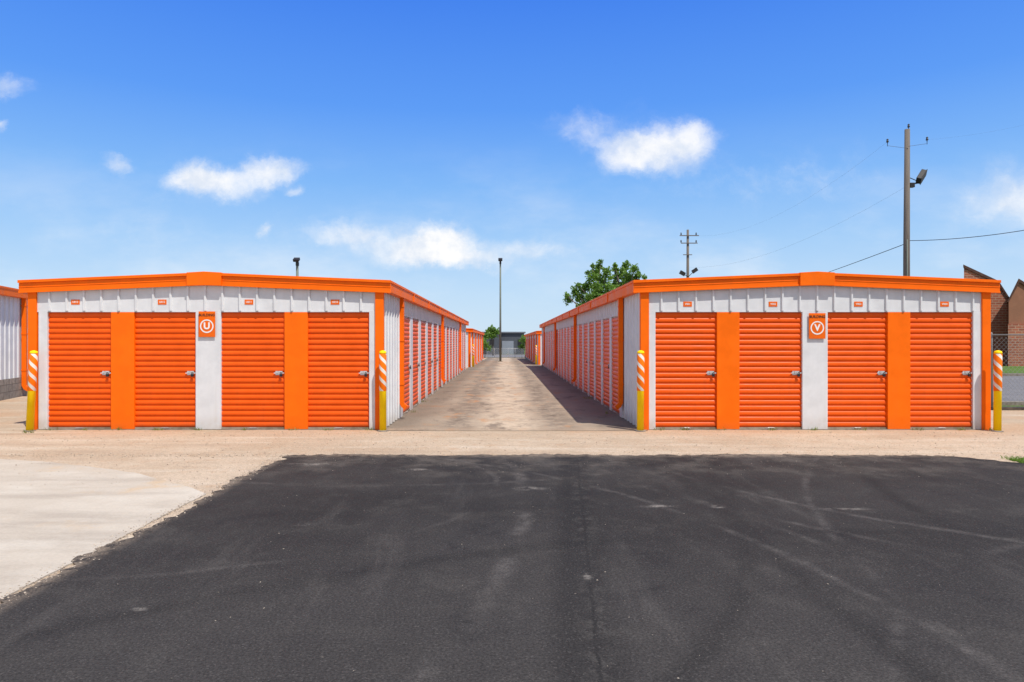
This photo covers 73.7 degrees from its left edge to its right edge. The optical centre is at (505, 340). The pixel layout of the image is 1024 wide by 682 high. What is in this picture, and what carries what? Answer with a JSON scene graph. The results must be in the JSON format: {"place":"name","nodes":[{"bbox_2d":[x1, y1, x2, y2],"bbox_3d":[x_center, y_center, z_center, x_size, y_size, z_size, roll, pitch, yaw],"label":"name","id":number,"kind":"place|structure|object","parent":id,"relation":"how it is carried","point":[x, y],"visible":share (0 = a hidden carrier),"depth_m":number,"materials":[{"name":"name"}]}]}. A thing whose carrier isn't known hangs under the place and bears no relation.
{"place":"outdoors","nodes":[
{"label":"outdoors","id":0,"kind":"place"},
{"bbox_2d":[483,355,524,356],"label":"yard","id":1,"kind":"structure","parent":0,"point":[505,356],"depth_m":102.09,"materials":[{"name":"grey concrete"}]},
{"bbox_2d":[483,325,498,355],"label":"tree","id":2,"kind":"object","parent":1,"relation":"on","point":[491,332],"visible":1,"depth_m":111.27,"materials":[{"name":"green plant"}]},
{"bbox_2d":[483,330,525,354],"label":"warehouse","id":3,"kind":"structure","parent":0,"point":[510,339],"depth_m":129.94,"materials":[{"name":"metal"}]},
{"bbox_2d":[502,341,513,353],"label":"loading door","id":4,"kind":"structure","parent":3,"relation":"in","point":[505,344],"depth_m":129.95,"materials":[{"name":"grey metal"}]},
{"bbox_2d":[0,453,1023,681],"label":"asphalt","id":5,"kind":"structure","parent":0,"point":[417,571],"depth_m":4.57,"materials":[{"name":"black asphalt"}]},
{"bbox_2d":[0,357,1023,603],"bbox_3d":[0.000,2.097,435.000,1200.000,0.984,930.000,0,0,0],"label":"ground","id":6,"kind":"structure","parent":0,"point":[52,447],"depth_m":10.59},
{"bbox_2d":[0,286,27,400],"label":"metal building","id":7,"kind":"structure","parent":6,"relation":"on","point":[13,343],"depth_m":19.22,"materials":[{"name":"metal"}]},
{"bbox_2d":[23,350,37,431],"bbox_3d":[-8.438,0.886,12.170,0.200,1.440,0.200,3,-1,-17],"label":"bollard","id":8,"kind":"object","parent":6,"relation":"on","point":[32,381],"visible":0.96,"depth_m":12.12,"materials":[{"name":"yellow metal"}]},
{"bbox_2d":[0,459,205,597],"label":"concrete slab","id":9,"kind":"structure","parent":6,"relation":"on","point":[50,526],"depth_m":6.45,"materials":[{"name":"beige concrete"}]},
{"bbox_2d":[0,455,283,608],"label":"edge gravel","id":10,"kind":"structure","parent":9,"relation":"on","point":[21,588],"depth_m":6.36,"materials":[{"name":"beige gravel"}]},
{"bbox_2d":[17,271,468,429],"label":"storage building","id":11,"kind":"structure","parent":6,"relation":"on","point":[127,352],"depth_m":12.37,"materials":[{"name":"orange paint"}]},
{"bbox_2d":[71,300,79,304],"bbox_3d":[-7.765,-0.704,12.333,0.155,0.090,0.006,0,0,0],"label":"unit number sign","id":12,"kind":"object","parent":11,"relation":"attached to","point":[75,302],"visible":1,"depth_m":12.33,"materials":[{"name":"orange paint"}]},
{"bbox_2d":[48,312,110,428],"bbox_3d":[-7.698,0.540,12.364,1.148,2.130,0.076,0,0,0],"label":"door","id":13,"kind":"structure","parent":11,"relation":"in","point":[79,342],"depth_m":12.37,"materials":[{"name":"metal"}]},
{"bbox_2d":[158,300,166,304],"bbox_3d":[-6.197,-0.704,12.333,0.155,0.090,0.006,0,0,0],"label":"unit number sign","id":14,"kind":"object","parent":11,"relation":"attached to","point":[162,302],"visible":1,"depth_m":12.33,"materials":[{"name":"orange paint"}]},
{"bbox_2d":[135,312,195,428],"bbox_3d":[-6.148,0.540,12.364,1.111,2.130,0.076,0,0,0],"label":"door","id":15,"kind":"structure","parent":11,"relation":"in","point":[165,342],"depth_m":12.37,"materials":[{"name":"metal"}]},
{"bbox_2d":[199,311,214,336],"bbox_3d":[-5.377,-0.302,12.302,0.300,0.460,0.010,0,0,0],"label":"building sign","id":16,"kind":"object","parent":11,"relation":"attached to","point":[206,323],"visible":1,"depth_m":12.30,"materials":[{"name":"orange paint"}]},
{"bbox_2d":[245,300,252,304],"bbox_3d":[-4.630,-0.704,12.333,0.155,0.090,0.006,0,0,0],"label":"unit number sign","id":17,"kind":"object","parent":11,"relation":"attached to","point":[248,302],"visible":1,"depth_m":12.33,"materials":[{"name":"orange paint"}]},
{"bbox_2d":[222,312,283,428],"bbox_3d":[-4.562,0.540,12.364,1.148,2.130,0.076,0,0,0],"label":"door","id":18,"kind":"structure","parent":11,"relation":"in","point":[252,342],"depth_m":12.37,"materials":[{"name":"metal"}]},
{"bbox_2d":[331,300,338,304],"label":"unit number sign","id":19,"kind":"object","parent":11,"relation":"attached to","point":[334,302],"visible":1,"depth_m":12.33,"materials":[{"name":"orange paint"}]},
{"bbox_2d":[308,312,368,428],"bbox_3d":[-3.012,0.540,12.364,1.111,2.130,0.076,0,0,0],"label":"door","id":20,"kind":"structure","parent":11,"relation":"in","point":[338,347],"depth_m":12.37,"materials":[{"name":"metal"}]},
{"bbox_2d":[403,317,410,414],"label":"door","id":21,"kind":"structure","parent":11,"relation":"in","point":[407,366],"depth_m":15.33,"materials":[{"name":"metal"}]},
{"bbox_2d":[413,319,419,406],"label":"door","id":22,"kind":"structure","parent":11,"relation":"in","point":[415,323],"depth_m":16.80,"materials":[{"name":"metal"}]},
{"bbox_2d":[421,321,425,400],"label":"door","id":23,"kind":"structure","parent":11,"relation":"in","point":[423,361],"depth_m":18.38,"materials":[{"name":"metal"}]},
{"bbox_2d":[428,323,432,396],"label":"door","id":24,"kind":"structure","parent":11,"relation":"in","point":[430,360],"depth_m":19.93,"materials":[{"name":"metal"}]},
{"bbox_2d":[434,324,437,391],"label":"door","id":25,"kind":"structure","parent":11,"relation":"in","point":[435,357],"depth_m":21.62,"materials":[{"name":"metal"}]},
{"bbox_2d":[439,326,440,388],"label":"door","id":26,"kind":"structure","parent":11,"relation":"in","point":[439,326],"depth_m":23.13,"materials":[{"name":"orange metal"}]},
{"bbox_2d":[443,327,444,385],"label":"door","id":27,"kind":"structure","parent":11,"relation":"in","point":[444,327],"depth_m":24.84,"materials":[{"name":"orange metal"}]},
{"bbox_2d":[447,327,448,382],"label":"door","id":28,"kind":"structure","parent":11,"relation":"in","point":[447,327],"depth_m":26.34,"materials":[{"name":"metal"}]},
{"bbox_2d":[450,328,451,380],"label":"door","id":29,"kind":"structure","parent":11,"relation":"in","point":[450,328],"depth_m":27.79,"materials":[{"name":"metal"}]},
{"bbox_2d":[453,329,454,377],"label":"door","id":30,"kind":"structure","parent":11,"relation":"in","point":[453,329],"depth_m":29.32,"materials":[{"name":"metal"}]},
{"bbox_2d":[456,330,456,375],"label":"door","id":31,"kind":"structure","parent":11,"relation":"in","point":[456,330],"depth_m":30.97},
{"bbox_2d":[458,330,459,374],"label":"door","id":32,"kind":"structure","parent":11,"relation":"in","point":[458,330],"depth_m":32.30,"materials":[{"name":"metal"}]},
{"bbox_2d":[462,331,462,371],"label":"door","id":33,"kind":"structure","parent":11,"relation":"in","point":[462,331],"depth_m":35.31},
{"bbox_2d":[464,331,464,369],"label":"door","id":34,"kind":"structure","parent":11,"relation":"in","point":[464,331],"depth_m":37.07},
{"bbox_2d":[293,257,299,275],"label":"light pole","id":35,"kind":"object","parent":6,"relation":"on","point":[296,259],"visible":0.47,"depth_m":45.92,"materials":[{"name":"metal"}]},
{"bbox_2d":[378,350,387,431],"bbox_3d":[-2.176,0.885,12.147,0.200,1.440,0.200,0,1,-2],"label":"bollard","id":36,"kind":"object","parent":6,"relation":"on","point":[382,387],"visible":1,"depth_m":12.10,"materials":[{"name":"yellow metal"}]},
{"bbox_2d":[466,328,483,366],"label":"storage building","id":37,"kind":"structure","parent":6,"relation":"on","point":[474,337],"depth_m":49.08,"materials":[{"name":"orange paint"}]},
{"bbox_2d":[483,338,492,357],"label":"shrub","id":38,"kind":"object","parent":6,"relation":"on","point":[486,345],"visible":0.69,"depth_m":88.05,"materials":[{"name":"green plant"}]},
{"bbox_2d":[498,258,502,361],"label":"light pole","id":39,"kind":"object","parent":6,"relation":"on","point":[499,259],"visible":0.96,"depth_m":62.92,"materials":[{"name":"metal"}]},
{"bbox_2d":[483,348,525,357],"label":"chain link fence","id":40,"kind":"object","parent":6,"relation":"on","point":[506,350],"visible":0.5,"depth_m":90.00,"materials":[{"name":"metal"}]},
{"bbox_2d":[23,396,992,432],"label":"weeds","id":41,"kind":"object","parent":6,"relation":"on","point":[118,428],"visible":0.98,"depth_m":12.28,"materials":[{"name":"green plant"}]},
{"bbox_2d":[376,358,647,430],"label":"concrete lane","id":42,"kind":"structure","parent":6,"relation":"on","point":[507,394],"depth_m":16.92,"materials":[{"name":"beige concrete"}]},
{"bbox_2d":[472,345,473,366],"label":"bollard","id":43,"kind":"object","parent":42,"relation":"on","point":[472,355],"visible":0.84,"depth_m":43.15,"materials":[{"name":"yellow metal"}]},
{"bbox_2d":[535,345,536,364],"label":"bollard","id":44,"kind":"object","parent":42,"relation":"on","point":[535,354],"visible":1,"depth_m":50.15,"materials":[{"name":"yellow metal"}]},
{"bbox_2d":[517,334,525,356],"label":"shrub","id":45,"kind":"object","parent":6,"relation":"on","point":[521,345],"visible":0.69,"depth_m":88.99,"materials":[{"name":"green plant"}]},
{"bbox_2d":[524,331,541,364],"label":"storage building","id":46,"kind":"structure","parent":6,"relation":"on","point":[534,338],"depth_m":56.45,"materials":[{"name":"orange paint"}]},
{"bbox_2d":[562,259,615,306],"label":"tree","id":47,"kind":"object","parent":6,"relation":"on","point":[601,286],"visible":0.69,"depth_m":51.74,"materials":[{"name":"green plant"}]},
{"bbox_2d":[610,260,647,288],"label":"tree","id":48,"kind":"object","parent":6,"relation":"on","point":[623,275],"visible":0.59,"depth_m":56.22,"materials":[{"name":"green plant"}]},
{"bbox_2d":[635,350,645,431],"bbox_3d":[2.411,0.885,12.157,0.200,1.440,0.200,0,0,-44],"label":"bollard","id":49,"kind":"object","parent":6,"relation":"on","point":[640,390],"visible":1,"depth_m":12.10,"materials":[{"name":"yellow metal"}]},
{"bbox_2d":[539,271,1000,429],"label":"storage building","id":50,"kind":"structure","parent":6,"relation":"on","point":[892,353],"depth_m":12.37,"materials":[{"name":"orange paint"}]},
{"bbox_2d":[545,332,545,366],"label":"door","id":51,"kind":"structure","parent":50,"relation":"in","point":[545,332],"depth_m":41.57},
{"bbox_2d":[546,332,546,367],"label":"door","id":52,"kind":"structure","parent":50,"relation":"in","point":[546,332],"depth_m":40.55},
{"bbox_2d":[549,332,549,369],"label":"door","id":53,"kind":"structure","parent":50,"relation":"in","point":[549,332],"depth_m":37.80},
{"bbox_2d":[551,331,551,370],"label":"door","id":54,"kind":"structure","parent":50,"relation":"in","point":[551,331],"depth_m":36.18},
{"bbox_2d":[552,331,553,371],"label":"door","id":55,"kind":"structure","parent":50,"relation":"in","point":[553,331],"depth_m":34.68,"materials":[{"name":"orange metal"}]},
{"bbox_2d":[557,330,557,374],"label":"door","id":56,"kind":"structure","parent":50,"relation":"in","point":[557,330],"depth_m":32.03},
{"bbox_2d":[559,329,560,376],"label":"door","id":57,"kind":"structure","parent":50,"relation":"in","point":[559,329],"depth_m":30.51,"materials":[{"name":"metal"}]},
{"bbox_2d":[561,329,562,377],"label":"door","id":58,"kind":"structure","parent":50,"relation":"in","point":[562,329],"depth_m":29.24,"materials":[{"name":"orange metal"}]},
{"bbox_2d":[564,328,565,379],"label":"door","id":59,"kind":"structure","parent":50,"relation":"in","point":[565,328],"depth_m":27.89,"materials":[{"name":"metal"}]},
{"bbox_2d":[567,327,569,382],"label":"door","id":60,"kind":"structure","parent":50,"relation":"in","point":[568,331],"depth_m":26.43,"materials":[{"name":"metal"}]},
{"bbox_2d":[571,327,572,384],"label":"door","id":61,"kind":"structure","parent":50,"relation":"in","point":[571,327],"depth_m":25.16,"materials":[{"name":"orange metal"}]},
{"bbox_2d":[575,326,577,387],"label":"door","id":62,"kind":"structure","parent":50,"relation":"in","point":[576,381],"depth_m":23.47,"materials":[{"name":"orange metal"}]},
{"bbox_2d":[579,325,581,390],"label":"door","id":63,"kind":"structure","parent":50,"relation":"in","point":[580,326],"depth_m":22.25,"materials":[{"name":"orange metal"}]},
{"bbox_2d":[584,324,587,394],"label":"door","id":64,"kind":"structure","parent":50,"relation":"in","point":[585,325],"depth_m":20.75,"materials":[{"name":"metal"}]},
{"bbox_2d":[589,322,593,398],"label":"door","id":65,"kind":"structure","parent":50,"relation":"in","point":[591,325],"depth_m":19.40,"materials":[{"name":"metal"}]},
{"bbox_2d":[596,321,600,402],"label":"door","id":66,"kind":"structure","parent":50,"relation":"in","point":[598,324],"depth_m":17.95,"materials":[{"name":"metal"}]},
{"bbox_2d":[603,319,608,407],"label":"door","id":67,"kind":"structure","parent":50,"relation":"in","point":[606,322],"depth_m":16.59,"materials":[{"name":"metal"}]},
{"bbox_2d":[612,317,618,414],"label":"door","id":68,"kind":"structure","parent":50,"relation":"in","point":[615,320],"depth_m":15.30,"materials":[{"name":"metal"}]},
{"bbox_2d":[655,312,716,428],"bbox_3d":[3.272,0.540,12.364,1.111,2.130,0.076,0,0,0],"label":"door","id":69,"kind":"structure","parent":50,"relation":"in","point":[685,342],"depth_m":12.37,"materials":[{"name":"metal"}]},
{"bbox_2d":[683,302,691,306],"bbox_3d":[3.296,-0.667,12.333,0.155,0.090,0.006,0,0,0],"label":"unit number sign","id":70,"kind":"object","parent":50,"relation":"attached to","point":[687,304],"visible":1,"depth_m":12.33,"materials":[{"name":"orange paint"}]},
{"bbox_2d":[740,312,801,428],"bbox_3d":[4.802,0.540,12.364,1.136,2.130,0.076,0,0,0],"label":"door","id":71,"kind":"structure","parent":50,"relation":"in","point":[770,342],"depth_m":12.37,"materials":[{"name":"metal"}]},
{"bbox_2d":[769,302,776,306],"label":"unit number sign","id":72,"kind":"object","parent":50,"relation":"attached to","point":[772,304],"visible":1,"depth_m":12.33,"materials":[{"name":"orange paint"}]},
{"bbox_2d":[809,313,825,338],"bbox_3d":[5.623,-0.272,12.302,0.300,0.460,0.010,0,0,0],"label":"building sign","id":73,"kind":"object","parent":50,"relation":"attached to","point":[817,325],"visible":1,"depth_m":12.30,"materials":[{"name":"orange paint"}]},
{"bbox_2d":[828,312,886,428],"bbox_3d":[6.370,0.540,12.364,1.086,2.130,0.076,0,0,0],"label":"door","id":74,"kind":"structure","parent":50,"relation":"in","point":[857,374],"depth_m":12.37,"materials":[{"name":"metal"}]},
{"bbox_2d":[854,302,862,306],"bbox_3d":[6.383,-0.667,12.333,0.155,0.090,0.006,0,0,0],"label":"unit number sign","id":75,"kind":"object","parent":50,"relation":"attached to","point":[858,304],"visible":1,"depth_m":12.33,"materials":[{"name":"orange paint"}]},
{"bbox_2d":[910,312,971,428],"bbox_3d":[7.889,0.540,12.364,1.136,2.130,0.076,0,0,0],"label":"door","id":76,"kind":"structure","parent":50,"relation":"in","point":[940,342],"depth_m":12.37,"materials":[{"name":"metal"}]},
{"bbox_2d":[940,302,948,306],"bbox_3d":[7.938,-0.667,12.333,0.155,0.090,0.006,0,0,0],"label":"unit number sign","id":77,"kind":"object","parent":50,"relation":"attached to","point":[944,304],"visible":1,"depth_m":12.33,"materials":[{"name":"orange paint"}]},
{"bbox_2d":[991,350,1003,431],"bbox_3d":[8.734,0.885,12.107,0.200,1.440,0.200,0,0,42],"label":"bollard","id":78,"kind":"object","parent":6,"relation":"on","point":[997,390],"visible":1,"depth_m":12.06,"materials":[{"name":"yellow metal"}]},
{"bbox_2d":[991,332,1023,406],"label":"chain link fence","id":79,"kind":"object","parent":6,"relation":"on","point":[992,334],"visible":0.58,"depth_m":16.00,"materials":[{"name":"metal"}]},
{"bbox_2d":[991,407,1023,409],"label":"curb edge","id":80,"kind":"object","parent":6,"relation":"on","point":[1012,408],"visible":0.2,"depth_m":15.80,"materials":[{"name":"concrete"}]},
{"bbox_2d":[1000,455,1023,462],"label":"grass tufts","id":81,"kind":"object","parent":6,"relation":"on","point":[1019,459],"visible":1,"depth_m":9.12,"materials":[{"name":"green plant"}]},
{"bbox_2d":[0,0,1023,334],"label":"sky","id":82,"kind":"structure","parent":0,"point":[419,146],"materials":[{"name":"blue"}]},
{"bbox_2d":[1,430,1023,457],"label":"loose gravel","id":83,"kind":"structure","parent":0,"point":[463,447],"depth_m":10.28,"materials":[{"name":"beige gravel"}]},
{"bbox_2d":[963,265,1023,365],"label":"brick building","id":84,"kind":"structure","parent":0,"point":[1007,314],"depth_m":44.92,"materials":[{"name":"brown brick"}]},
{"bbox_2d":[1002,376,1023,400],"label":"road","id":85,"kind":"structure","parent":0,"point":[1010,384],"depth_m":23.39,"materials":[{"name":"grey asphalt"}]},
{"bbox_2d":[1002,373,1023,405],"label":"curb","id":86,"kind":"structure","parent":85,"relation":"on","point":[1020,403],"depth_m":16.98,"materials":[{"name":"concrete"}]},
{"bbox_2d":[1002,365,1023,406],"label":"grass lawn","id":87,"kind":"structure","parent":0,"point":[1009,369],"depth_m":38.30,"materials":[{"name":"green plant"}]},
{"bbox_2d":[679,230,698,277],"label":"utility pole","id":88,"kind":"object","parent":87,"relation":"on","point":[682,273],"visible":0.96,"depth_m":57.89,"materials":[{"name":"grey wood"}]},
{"bbox_2d":[886,124,927,275],"bbox_3d":[18.264,-4.078,30.975,1.919,11.566,0.587,0,0,0],"label":"utility pole","id":89,"kind":"object","parent":87,"relation":"on","point":[921,176],"visible":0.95,"depth_m":30.90,"materials":[{"name":"grey wood"}]},
{"bbox_2d":[830,245,901,271],"bbox_3d":[20.269,-4.101,50.500,0.029,0.632,39.233,0,0,6],"label":"overhead wire","id":90,"kind":"object","parent":89,"relation":"attached to","point":[868,257],"visible":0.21,"depth_m":34.79,"materials":[{"name":"metal"}]},
{"bbox_2d":[910,230,1023,240],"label":"overhead wire","id":91,"kind":"object","parent":89,"relation":"attached to","point":[965,237],"visible":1,"depth_m":29.01,"materials":[{"name":"metal"}]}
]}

